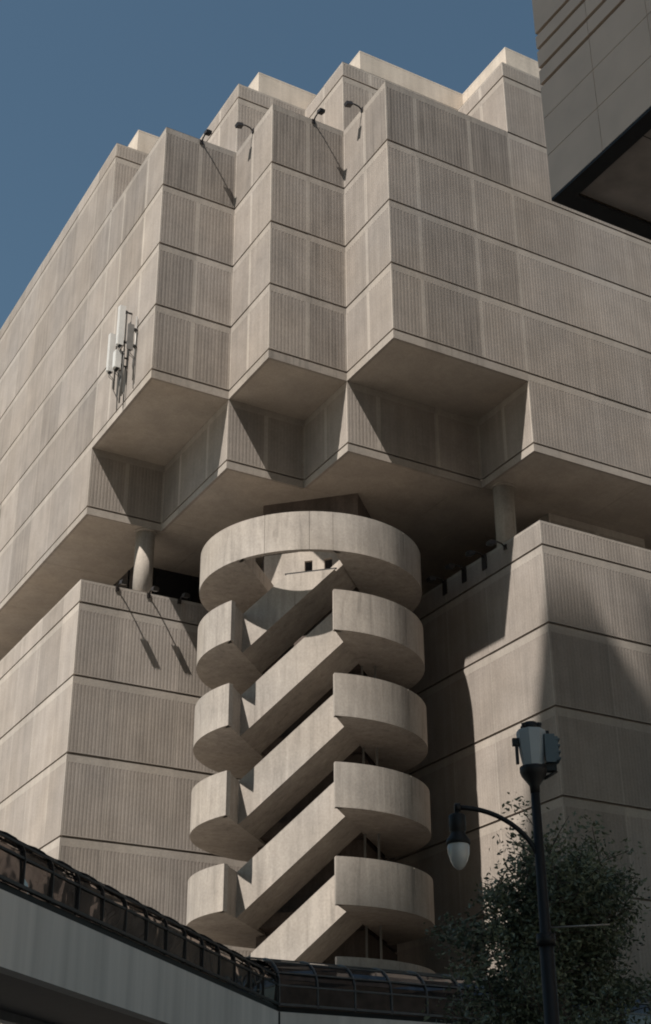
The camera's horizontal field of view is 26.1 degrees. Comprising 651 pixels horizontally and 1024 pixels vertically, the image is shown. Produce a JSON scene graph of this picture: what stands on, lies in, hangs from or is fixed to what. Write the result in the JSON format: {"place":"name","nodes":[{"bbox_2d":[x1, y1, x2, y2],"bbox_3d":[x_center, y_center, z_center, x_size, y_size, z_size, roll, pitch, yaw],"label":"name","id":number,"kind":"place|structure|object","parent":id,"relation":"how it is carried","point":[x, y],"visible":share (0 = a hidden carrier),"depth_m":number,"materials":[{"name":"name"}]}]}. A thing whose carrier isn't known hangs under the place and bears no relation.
{"place":"outdoors","nodes":[
{"label":"outdoors","id":0,"kind":"place"},
{"bbox_2d":[0,0,538,328],"label":"sky","id":1,"kind":"structure","parent":0,"point":[79,79],"materials":[{"name":"blue"}]},
{"label":"ground","id":2,"kind":"structure","parent":0,"visible":0},
{"bbox_2d":[186,493,435,973],"bbox_3d":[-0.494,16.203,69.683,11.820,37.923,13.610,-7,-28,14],"label":"stair tower","id":3,"kind":"structure","parent":2,"relation":"on","point":[310,723],"depth_m":68.68,"materials":[{"name":"concrete"}]},
{"bbox_2d":[0,830,650,1023],"bbox_3d":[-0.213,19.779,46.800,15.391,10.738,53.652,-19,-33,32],"label":"covered footbridge","id":4,"kind":"object","parent":2,"relation":"on","point":[77,947],"visible":0.76,"depth_m":40.26,"materials":[{"name":"grey concrete"}]},
{"bbox_2d":[0,47,650,1008],"bbox_3d":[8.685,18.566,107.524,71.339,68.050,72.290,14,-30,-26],"label":"exhibition hall","id":5,"kind":"structure","parent":2,"relation":"on","point":[416,309],"depth_m":77.59,"materials":[{"name":"concrete"}]},
{"bbox_2d":[106,333,119,411],"bbox_3d":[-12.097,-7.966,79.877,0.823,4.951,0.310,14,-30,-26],"label":"panel antenna","id":6,"kind":"object","parent":5,"relation":"attached to","point":[111,344],"visible":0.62,"depth_m":80.04,"materials":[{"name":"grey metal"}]},
{"bbox_2d":[112,349,127,408],"bbox_3d":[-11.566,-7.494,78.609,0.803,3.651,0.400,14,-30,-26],"label":"radio unit","id":7,"kind":"object","parent":5,"relation":"attached to","point":[117,361],"visible":1,"depth_m":78.79,"materials":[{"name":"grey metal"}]},
{"bbox_2d":[115,579,127,590],"bbox_3d":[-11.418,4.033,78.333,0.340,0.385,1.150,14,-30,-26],"label":"floodlight","id":8,"kind":"object","parent":5,"relation":"attached to","point":[123,582],"visible":1,"depth_m":77.99,"materials":[{"name":"brown metal"}]},
{"bbox_2d":[116,305,131,395],"bbox_3d":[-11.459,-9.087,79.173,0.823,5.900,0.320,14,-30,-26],"label":"panel antenna","id":9,"kind":"object","parent":5,"relation":"attached to","point":[121,326],"visible":0.97,"depth_m":79.49,"materials":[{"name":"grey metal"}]},
{"bbox_2d":[126,316,137,380],"bbox_3d":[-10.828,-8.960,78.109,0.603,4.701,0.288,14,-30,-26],"label":"panel antenna","id":10,"kind":"object","parent":5,"relation":"attached to","point":[130,345],"visible":1,"depth_m":78.33,"materials":[{"name":"grey metal"}]},
{"bbox_2d":[147,586,158,597],"bbox_3d":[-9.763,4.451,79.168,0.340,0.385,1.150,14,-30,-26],"label":"floodlight","id":11,"kind":"object","parent":5,"relation":"attached to","point":[155,588],"visible":1,"depth_m":78.87,"materials":[{"name":"brown metal"}]},
{"bbox_2d":[177,593,189,603],"bbox_3d":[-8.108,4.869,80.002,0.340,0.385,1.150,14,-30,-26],"label":"floodlight","id":12,"kind":"object","parent":5,"relation":"attached to","point":[185,595],"visible":1,"depth_m":79.66,"materials":[{"name":"brown metal"}]},
{"bbox_2d":[200,129,211,144],"bbox_3d":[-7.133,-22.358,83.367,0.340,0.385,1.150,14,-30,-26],"label":"floodlight","id":13,"kind":"object","parent":5,"relation":"attached to","point":[207,132],"visible":1,"depth_m":83.06,"materials":[{"name":"brown metal"}]},
{"bbox_2d":[235,122,253,133],"bbox_3d":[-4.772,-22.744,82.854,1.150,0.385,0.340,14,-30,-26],"label":"floodlight","id":14,"kind":"object","parent":5,"relation":"attached to","point":[239,125],"visible":1,"depth_m":82.66,"materials":[{"name":"brown metal"}]},
{"bbox_2d":[312,108,324,123],"bbox_3d":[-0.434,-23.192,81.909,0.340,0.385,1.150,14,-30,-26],"label":"floodlight","id":15,"kind":"object","parent":5,"relation":"attached to","point":[320,111],"visible":1,"depth_m":81.61,"materials":[{"name":"brown metal"}]},
{"bbox_2d":[344,101,362,112],"bbox_3d":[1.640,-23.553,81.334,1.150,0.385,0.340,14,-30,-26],"label":"floodlight","id":16,"kind":"object","parent":5,"relation":"attached to","point":[348,104],"visible":1,"depth_m":81.16,"materials":[{"name":"brown metal"}]},
{"bbox_2d":[445,563,466,582],"bbox_3d":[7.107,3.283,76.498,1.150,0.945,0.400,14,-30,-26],"label":"floodlight","id":17,"kind":"object","parent":5,"relation":"attached to","point":[463,570],"visible":1,"depth_m":76.55,"materials":[{"name":"brown metal"}]},
{"bbox_2d":[465,550,486,570],"bbox_3d":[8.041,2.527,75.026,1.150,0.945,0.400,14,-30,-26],"label":"floodlight","id":18,"kind":"object","parent":5,"relation":"attached to","point":[469,553],"visible":1,"depth_m":75.09,"materials":[{"name":"brown metal"}]},
{"bbox_2d":[486,540,506,549],"bbox_3d":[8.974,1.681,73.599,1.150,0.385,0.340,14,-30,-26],"label":"floodlight","id":19,"kind":"object","parent":5,"relation":"attached to","point":[490,542],"visible":1,"depth_m":73.42,"materials":[{"name":"brown metal"}]},
{"bbox_2d":[421,792,650,1023],"bbox_3d":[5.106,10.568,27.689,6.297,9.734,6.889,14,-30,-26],"label":"street tree","id":20,"kind":"object","parent":2,"relation":"on","point":[580,895],"visible":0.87,"depth_m":28.17,"materials":[{"name":"green plant"}]},
{"bbox_2d":[532,0,650,239],"bbox_3d":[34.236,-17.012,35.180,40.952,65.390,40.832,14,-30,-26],"label":"office block","id":21,"kind":"structure","parent":2,"relation":"on","point":[594,61],"depth_m":39.29,"materials":[{"name":"grey concrete"}]},
{"label":"road","id":22,"kind":"structure","parent":0,"visible":0},
{"bbox_2d":[446,721,609,1023],"bbox_3d":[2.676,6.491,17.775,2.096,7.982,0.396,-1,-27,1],"label":"street lamp","id":23,"kind":"object","parent":22,"relation":"on","point":[537,745],"visible":1,"depth_m":18.82,"materials":[{"name":"black metal"}]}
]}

